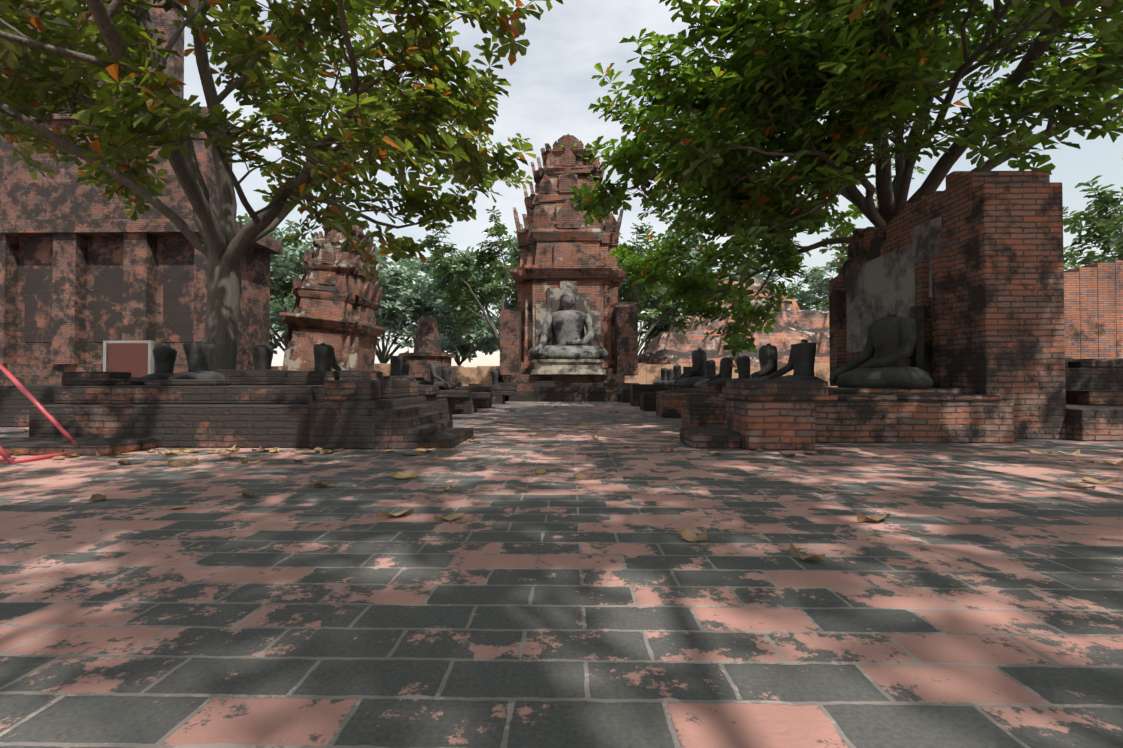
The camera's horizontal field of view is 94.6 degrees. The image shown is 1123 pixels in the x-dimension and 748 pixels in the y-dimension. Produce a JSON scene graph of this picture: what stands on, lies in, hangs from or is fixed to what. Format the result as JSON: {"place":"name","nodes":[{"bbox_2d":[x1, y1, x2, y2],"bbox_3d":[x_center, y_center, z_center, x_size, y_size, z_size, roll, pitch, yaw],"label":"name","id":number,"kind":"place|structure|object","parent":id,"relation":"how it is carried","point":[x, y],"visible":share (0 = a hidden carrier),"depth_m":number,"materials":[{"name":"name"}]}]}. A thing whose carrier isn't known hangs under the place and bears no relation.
{"place":"outdoors","nodes":[
{"label":"outdoors","id":0,"kind":"place"},
{"bbox_2d":[0,0,563,370],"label":"almond tree","id":1,"kind":"object","parent":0,"point":[237,46],"depth_m":7.83,"materials":[{"name":"green plant"}]},
{"bbox_2d":[450,382,461,389],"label":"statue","id":2,"kind":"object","parent":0,"point":[459,384],"depth_m":15.35,"materials":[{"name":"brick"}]},
{"bbox_2d":[401,361,409,375],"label":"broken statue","id":3,"kind":"object","parent":2,"relation":"on","point":[405,368],"visible":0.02,"depth_m":11.47,"materials":[{"name":"grey stone"}]},
{"bbox_2d":[399,316,459,381],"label":"chedi","id":4,"kind":"structure","parent":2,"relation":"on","point":[424,356],"depth_m":17.16,"materials":[{"name":"red brick"}]},
{"bbox_2d":[430,363,450,389],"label":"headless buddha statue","id":5,"kind":"object","parent":2,"relation":"on","point":[441,383],"visible":0.81,"depth_m":13.27,"materials":[{"name":"grey stone"}]},
{"bbox_2d":[441,367,456,387],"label":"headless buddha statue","id":6,"kind":"object","parent":2,"relation":"on","point":[446,373],"visible":0.38,"depth_m":15.42,"materials":[{"name":"grey stone"}]},
{"bbox_2d":[275,363,837,386],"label":"boundary wall","id":7,"kind":"structure","parent":0,"point":[647,374],"depth_m":26.82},
{"bbox_2d":[0,402,1122,747],"bbox_3d":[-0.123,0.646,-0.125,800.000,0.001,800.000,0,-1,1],"label":"ground","id":8,"kind":"structure","parent":0,"point":[966,596],"depth_m":1.58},
{"bbox_2d":[0,362,76,463],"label":"barrier frame","id":9,"kind":"object","parent":8,"relation":"on","point":[6,457],"visible":0.62,"depth_m":4.70,"materials":[{"name":"red metal"}]},
{"bbox_2d":[0,372,141,426],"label":"platform","id":10,"kind":"structure","parent":8,"relation":"on","point":[16,403],"depth_m":7.42,"materials":[{"name":"brick"}]},
{"bbox_2d":[139,345,176,384],"bbox_3d":[-6.515,-0.149,8.622,0.572,0.668,1.002,-1,-3,-2],"label":"headless buddha statue","id":11,"kind":"object","parent":10,"relation":"on","point":[164,357],"visible":0.62,"depth_m":8.48,"materials":[{"name":"grey stone"}]},
{"bbox_2d":[0,438,156,455],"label":"plinth","id":12,"kind":"structure","parent":8,"relation":"on","point":[45,446],"depth_m":4.63,"materials":[{"name":"red brick"}]},
{"bbox_2d":[103,340,153,376],"bbox_3d":[-9.507,0.047,11.366,1.070,1.560,0.080,0,-1,1],"label":"sign board","id":13,"kind":"object","parent":8,"relation":"on","point":[134,358],"visible":0.54,"depth_m":11.35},
{"bbox_2d":[0,0,282,384],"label":"temple building","id":14,"kind":"structure","parent":8,"relation":"on","point":[67,229],"depth_m":16.20,"materials":[{"name":"brown brick"}]},
{"bbox_2d":[24,268,193,341],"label":"wall niches","id":15,"kind":"object","parent":14,"relation":"attached to","point":[178,304],"visible":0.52,"depth_m":16.17,"materials":[{"name":"brown brick"}]},
{"bbox_2d":[29,404,309,447],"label":"platform","id":16,"kind":"structure","parent":8,"relation":"on","point":[224,425],"depth_m":5.10,"materials":[{"name":"brick"}]},
{"bbox_2d":[55,370,433,403],"bbox_3d":[-3.880,0.156,7.757,2.710,0.392,4.800,0,-1,1],"label":"platform","id":17,"kind":"object","parent":16,"relation":"on","point":[265,387],"visible":0.75,"depth_m":5.37,"materials":[{"name":"brick"}]},
{"bbox_2d":[168,341,224,379],"bbox_3d":[-4.371,-0.140,6.358,0.513,0.558,0.910,-3,0,11],"label":"headless buddha statue","id":18,"kind":"object","parent":17,"relation":"on","point":[199,355],"visible":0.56,"depth_m":6.25,"materials":[{"name":"grey stone"}]},
{"bbox_2d":[252,344,273,369],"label":"broken statue","id":19,"kind":"object","parent":17,"relation":"on","point":[262,356],"visible":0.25,"depth_m":8.04,"materials":[{"name":"grey stone"}]},
{"bbox_2d":[313,343,341,370],"bbox_3d":[-3.384,-0.146,7.553,0.548,0.610,0.946,0,-1,-1],"label":"broken statue","id":20,"kind":"object","parent":17,"relation":"on","point":[324,357],"visible":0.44,"depth_m":7.44,"materials":[{"name":"grey stone"}]},
{"bbox_2d":[389,356,415,379],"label":"headless buddha statue","id":21,"kind":"object","parent":17,"relation":"on","point":[396,363],"visible":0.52,"depth_m":9.21,"materials":[{"name":"grey stone"}]},
{"bbox_2d":[236,213,308,353],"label":"tree","id":22,"kind":"object","parent":8,"relation":"on","point":[284,292],"depth_m":50.55,"materials":[{"name":"green plant"}]},
{"bbox_2d":[242,217,389,345],"bbox_3d":[-20.993,-5.288,40.280,15.300,13.494,13.453,0,-1,1],"label":"tree","id":23,"kind":"object","parent":8,"relation":"on","point":[278,259],"depth_m":39.67,"materials":[{"name":"green plant"}]},
{"bbox_2d":[280,218,385,370],"bbox_3d":[-9.569,-2.822,22.115,3.514,7.712,3.516,6,-1,1],"label":"stupa","id":24,"kind":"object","parent":8,"relation":"on","point":[337,300],"visible":0.73,"depth_m":20.90,"materials":[{"name":"brick"}]},
{"bbox_2d":[310,380,438,449],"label":"brick pier","id":25,"kind":"structure","parent":8,"relation":"on","point":[342,413],"depth_m":4.97,"materials":[{"name":"brick"}]},
{"bbox_2d":[270,240,490,359],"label":"tree","id":26,"kind":"object","parent":8,"relation":"on","point":[403,263],"depth_m":54.36,"materials":[{"name":"green plant"}]},
{"bbox_2d":[284,249,477,363],"bbox_3d":[-12.245,-3.652,35.978,12.190,10.061,11.104,0,-1,1],"label":"tree","id":27,"kind":"object","parent":8,"relation":"on","point":[400,275],"depth_m":34.37,"materials":[{"name":"green plant"}]},
{"bbox_2d":[376,404,472,448],"bbox_3d":[-1.423,0.554,5.753,0.721,0.370,1.500,0,-1,1],"label":"stair","id":28,"kind":"object","parent":8,"relation":"on","point":[424,426],"visible":1,"depth_m":5.06,"materials":[{"name":"brick"}]},
{"bbox_2d":[384,256,499,365],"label":"tree","id":29,"kind":"object","parent":8,"relation":"on","point":[484,331],"depth_m":40.28,"materials":[{"name":"green plant"}]},
{"bbox_2d":[437,390,469,419],"bbox_3d":[-2.090,0.532,8.832,1.028,0.511,1.030,0,-1,1],"label":"pedestal","id":30,"kind":"object","parent":8,"relation":"on","point":[444,401],"visible":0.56,"depth_m":8.65,"materials":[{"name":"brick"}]},
{"bbox_2d":[417,206,518,349],"bbox_3d":[-3.559,-4.652,33.851,11.044,12.013,10.913,0,-1,1],"label":"tree","id":31,"kind":"object","parent":8,"relation":"on","point":[461,267],"depth_m":32.89,"materials":[{"name":"green plant"}]},
{"bbox_2d":[452,389,492,413],"bbox_3d":[-2.035,0.575,11.043,1.103,0.494,1.054,0,-1,1],"label":"pedestal","id":32,"kind":"object","parent":8,"relation":"on","point":[464,405],"visible":0.38,"depth_m":10.53,"materials":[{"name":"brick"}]},
{"bbox_2d":[460,384,505,407],"bbox_3d":[-1.984,0.550,13.166,1.074,0.610,0.700,0,-1,1],"label":"pedestal","id":33,"kind":"object","parent":8,"relation":"on","point":[484,403],"visible":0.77,"depth_m":12.83,"materials":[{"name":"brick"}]},
{"bbox_2d":[446,224,522,328],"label":"tree","id":34,"kind":"object","parent":8,"relation":"on","point":[509,257],"depth_m":53.20,"materials":[{"name":"green plant"}]},
{"bbox_2d":[492,391,513,403],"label":"pedestal","id":35,"kind":"object","parent":8,"relation":"on","point":[498,397],"visible":0.44,"depth_m":15.14,"materials":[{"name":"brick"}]},
{"bbox_2d":[490,385,515,401],"bbox_3d":[-1.996,0.648,17.789,0.877,0.560,0.945,0,-1,1],"label":"pedestal","id":36,"kind":"object","parent":8,"relation":"on","point":[509,389],"visible":0.29,"depth_m":17.33,"materials":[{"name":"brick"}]},
{"bbox_2d":[505,386,621,401],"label":"prang terrace","id":37,"kind":"structure","parent":8,"relation":"on","point":[567,394],"depth_m":17.29,"materials":[{"name":"brick"}]},
{"bbox_2d":[492,369,504,384],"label":"broken statue","id":38,"kind":"object","parent":37,"relation":"on","point":[496,377],"visible":0.35,"depth_m":19.04,"materials":[{"name":"grey stone"}]},
{"bbox_2d":[497,381,638,391],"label":"prang terrace","id":39,"kind":"structure","parent":37,"relation":"on","point":[576,387],"depth_m":17.78,"materials":[{"name":"brick"}]},
{"bbox_2d":[511,374,624,382],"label":"prang terrace","id":40,"kind":"structure","parent":39,"relation":"on","point":[576,378],"depth_m":18.23,"materials":[{"name":"red brick"}]},
{"bbox_2d":[500,307,520,375],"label":"porch wall","id":41,"kind":"structure","parent":40,"relation":"on","point":[510,341],"depth_m":18.95,"materials":[{"name":"red brick"}]},
{"bbox_2d":[509,134,626,373],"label":"temple tower","id":42,"kind":"structure","parent":40,"relation":"on","point":[558,239],"depth_m":19.55,"materials":[{"name":"brick"}]},
{"bbox_2d":[536,281,599,345],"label":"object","id":43,"kind":"object","parent":42,"relation":"attached to","point":[542,310],"visible":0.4,"depth_m":19.22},
{"bbox_2d":[552,300,583,344],"bbox_3d":[0.245,-2.508,19.343,1.200,5.080,0.318,0,-1,1],"label":"wall niche","id":44,"kind":"object","parent":40,"relation":"on","point":[556,307],"visible":0.18,"depth_m":19.18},
{"bbox_2d":[530,359,605,373],"bbox_3d":[0.232,-0.237,18.638,2.700,0.520,1.774,0,-1,1],"label":"statue pedestal","id":45,"kind":"object","parent":40,"relation":"on","point":[567,366],"visible":0.98,"depth_m":17.85,"materials":[{"name":"beige stone"}]},
{"bbox_2d":[528,282,607,359],"bbox_3d":[0.230,-1.931,18.544,2.874,2.869,1.699,0,-1,1],"label":"buddha statue","id":46,"kind":"object","parent":45,"relation":"on","point":[567,322],"visible":1,"depth_m":18.51,"materials":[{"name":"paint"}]},
{"bbox_2d":[615,302,637,375],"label":"porch wall","id":47,"kind":"structure","parent":40,"relation":"on","point":[626,336],"depth_m":18.86,"materials":[{"name":"red brick"}]},
{"bbox_2d":[14,403,1122,561],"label":"fallen leaves","id":48,"kind":"object","parent":8,"relation":"on","point":[688,534],"visible":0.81,"depth_m":4.00,"materials":[{"name":"brown plant"}]},
{"bbox_2d":[621,389,629,402],"bbox_3d":[2.334,0.695,16.688,0.777,0.431,0.910,0,-1,1],"label":"pier stub","id":49,"kind":"object","parent":8,"relation":"on","point":[625,395],"visible":0.42,"depth_m":16.25,"materials":[{"name":"brick"}]},
{"bbox_2d":[640,393,659,410],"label":"brick pedestal","id":50,"kind":"object","parent":8,"relation":"on","point":[647,401],"visible":0.5,"depth_m":11.64,"materials":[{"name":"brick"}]},
{"bbox_2d":[630,384,671,405],"bbox_3d":[2.450,0.577,14.315,1.058,0.593,0.766,0,-1,1],"label":"brick pedestal","id":51,"kind":"object","parent":8,"relation":"on","point":[637,391],"visible":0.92,"depth_m":13.96,"materials":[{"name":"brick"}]},
{"bbox_2d":[621,237,719,354],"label":"tree","id":52,"kind":"object","parent":8,"relation":"on","point":[654,329],"depth_m":52.80,"materials":[{"name":"green plant"}]},
{"bbox_2d":[617,222,726,352],"bbox_3d":[4.418,-3.725,32.974,11.855,10.124,10.642,0,-1,1],"label":"tree","id":53,"kind":"object","parent":8,"relation":"on","point":[643,295],"depth_m":32.49,"materials":[{"name":"green plant"}]},
{"bbox_2d":[656,391,691,417],"bbox_3d":[2.378,0.558,9.762,1.087,0.487,0.660,0,-1,1],"label":"brick pedestal","id":54,"kind":"object","parent":8,"relation":"on","point":[669,404],"visible":0.67,"depth_m":9.44,"materials":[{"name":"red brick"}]},
{"bbox_2d":[682,393,725,427],"bbox_3d":[2.360,0.522,7.600,1.094,0.491,0.735,0,-1,1],"label":"brick pedestal","id":55,"kind":"object","parent":8,"relation":"on","point":[703,409],"visible":0.62,"depth_m":7.25,"materials":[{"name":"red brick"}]},
{"bbox_2d":[680,427,740,447],"bbox_3d":[1.520,0.652,5.346,0.479,0.160,0.600,0,-1,1],"label":"step","id":56,"kind":"object","parent":8,"relation":"on","point":[707,437],"visible":1,"depth_m":5.05,"materials":[{"name":"red brick"}]},
{"bbox_2d":[617,199,810,331],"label":"tree","id":57,"kind":"object","parent":8,"relation":"on","point":[694,253],"depth_m":51.72,"materials":[{"name":"green plant"}]},
{"bbox_2d":[638,276,829,365],"bbox_3d":[15.508,-3.919,43.664,23.000,10.604,19.000,0,-1,1],"label":"ruin mound","id":58,"kind":"object","parent":8,"relation":"on","point":[793,324],"visible":0.25,"depth_m":37.94,"materials":[{"name":"orange brick"}]},
{"bbox_2d":[719,380,837,449],"bbox_3d":[2.222,0.398,5.378,0.922,0.670,0.922,0,-1,1],"label":"pier stub","id":59,"kind":"object","parent":8,"relation":"on","point":[771,414],"visible":0.98,"depth_m":4.92,"materials":[{"name":"red brick"}]},
{"bbox_2d":[732,248,845,309],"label":"tree","id":60,"kind":"object","parent":8,"relation":"on","point":[815,277],"depth_m":62.76,"materials":[{"name":"green plant"}]},
{"bbox_2d":[798,291,828,309],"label":"tree","id":61,"kind":"object","parent":8,"relation":"on","point":[822,302],"depth_m":65.64,"materials":[{"name":"green plant"}]},
{"bbox_2d":[657,383,1013,442],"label":"platform","id":62,"kind":"structure","parent":8,"relation":"on","point":[900,418],"depth_m":5.51,"materials":[{"name":"red brick"}]},
{"bbox_2d":[672,387,849,394],"bbox_3d":[4.061,0.385,13.104,1.765,0.062,14.400,0,-1,1],"label":"stone ledge","id":63,"kind":"object","parent":62,"relation":"on","point":[690,389],"visible":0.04,"depth_m":12.66,"materials":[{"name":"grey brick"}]},
{"bbox_2d":[652,368,667,383],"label":"headless buddha statue","id":64,"kind":"object","parent":63,"relation":"on","point":[663,373],"visible":0.56,"depth_m":19.66,"materials":[{"name":"grey stone"}]},
{"bbox_2d":[659,368,673,383],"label":"headless buddha statue","id":65,"kind":"object","parent":63,"relation":"on","point":[670,373],"visible":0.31,"depth_m":18.47,"materials":[{"name":"grey stone"}]},
{"bbox_2d":[665,364,681,386],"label":"headless buddha statue","id":66,"kind":"object","parent":63,"relation":"on","point":[677,371],"visible":0.52,"depth_m":17.07,"materials":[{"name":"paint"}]},
{"bbox_2d":[673,366,691,386],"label":"headless buddha statue","id":67,"kind":"object","parent":63,"relation":"on","point":[684,370],"visible":0.06,"depth_m":15.67,"materials":[{"name":"grey stone"}]},
{"bbox_2d":[674,348,706,387],"bbox_3d":[3.668,-0.172,14.411,0.967,1.100,1.660,-1,1,6],"label":"headless buddha statue","id":68,"kind":"object","parent":63,"relation":"on","point":[690,377],"visible":0.9,"depth_m":14.06,"materials":[{"name":"grey stone"}]},
{"bbox_2d":[693,360,715,387],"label":"headless buddha statue","id":69,"kind":"object","parent":63,"relation":"on","point":[710,368],"visible":0.44,"depth_m":12.98,"materials":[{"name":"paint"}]},
{"bbox_2d":[705,357,732,382],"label":"headless buddha statue","id":70,"kind":"object","parent":63,"relation":"on","point":[724,375],"visible":0.69,"depth_m":11.74,"materials":[{"name":"grey stone"}]},
{"bbox_2d":[732,356,750,379],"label":"headless buddha statue","id":71,"kind":"object","parent":63,"relation":"on","point":[743,365],"visible":0.42,"depth_m":10.49,"materials":[{"name":"grey stone"}]},
{"bbox_2d":[747,343,777,379],"bbox_3d":[3.618,-0.126,9.354,0.729,0.849,1.285,0,-4,8],"label":"headless buddha statue","id":72,"kind":"object","parent":63,"relation":"on","point":[768,357],"visible":0.54,"depth_m":9.12,"materials":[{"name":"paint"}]},
{"bbox_2d":[764,339,823,380],"bbox_3d":[3.588,-0.133,7.987,0.770,0.813,1.299,2,-2,4],"label":"headless buddha statue","id":73,"kind":"object","parent":63,"relation":"on","point":[801,361],"visible":0.69,"depth_m":7.81,"materials":[{"name":"grey stone"}]},
{"bbox_2d":[828,387,975,394],"bbox_3d":[4.139,0.217,6.703,1.365,0.077,1.400,0,-1,1],"label":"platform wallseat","id":74,"kind":"object","parent":63,"relation":"on","point":[920,391],"visible":0.69,"depth_m":6.01,"materials":[{"name":"grey brick"}]},
{"bbox_2d":[829,253,950,387],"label":"wall pilasters","id":75,"kind":"object","parent":74,"relation":"on","point":[938,317],"depth_m":6.75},
{"bbox_2d":[571,0,1122,372],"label":"almond tree","id":76,"kind":"object","parent":8,"relation":"on","point":[745,60],"depth_m":7.97,"materials":[{"name":"green plant"}]},
{"bbox_2d":[1063,175,1122,269],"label":"tree","id":77,"kind":"object","parent":8,"relation":"on","point":[1112,239],"depth_m":30.92,"materials":[{"name":"green plant"}]},
{"bbox_2d":[1065,357,1122,389],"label":"brick ledge","id":78,"kind":"object","parent":8,"relation":"on","point":[1096,374],"visible":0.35,"depth_m":9.01,"materials":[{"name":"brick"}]},
{"bbox_2d":[1066,390,1122,440],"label":"platform","id":79,"kind":"structure","parent":8,"relation":"on","point":[1094,415],"depth_m":5.72,"materials":[{"name":"red brick"}]},
{"bbox_2d":[184,0,1122,366],"label":"sky","id":80,"kind":"structure","parent":0,"point":[551,92],"materials":[{"name":"white"}]},
{"bbox_2d":[829,314,933,387],"bbox_3d":[4.090,-0.301,6.664,0.827,0.952,1.420,0,-1,1],"label":"statue","id":81,"kind":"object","parent":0,"point":[891,340],"depth_m":6.41,"materials":[{"name":"grey stone"}]},
{"bbox_2d":[846,217,941,352],"bbox_3d":[4.832,-1.181,7.688,0.033,1.600,2.250,0,-1,1],"label":"wall plaster","id":82,"kind":"object","parent":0,"point":[880,287],"visible":0.64,"depth_m":7.69,"materials":[{"name":"grey paint"}]},
{"bbox_2d":[910,306,923,370],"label":"wall","id":83,"kind":"structure","parent":0,"point":[917,355],"depth_m":6.61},
{"bbox_2d":[839,171,1065,438],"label":"side wall","id":84,"kind":"structure","parent":0,"point":[1002,238],"depth_m":5.88,"materials":[{"name":"red brick"}]},
{"bbox_2d":[559,143,925,260],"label":"ledge plants","id":85,"kind":"object","parent":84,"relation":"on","point":[584,159],"visible":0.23,"depth_m":20.20,"materials":[{"name":"green plant"}]},
{"bbox_2d":[1064,258,1122,358],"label":"wall","id":86,"kind":"structure","parent":0,"point":[1093,308],"depth_m":14.63,"materials":[{"name":"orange brick"}]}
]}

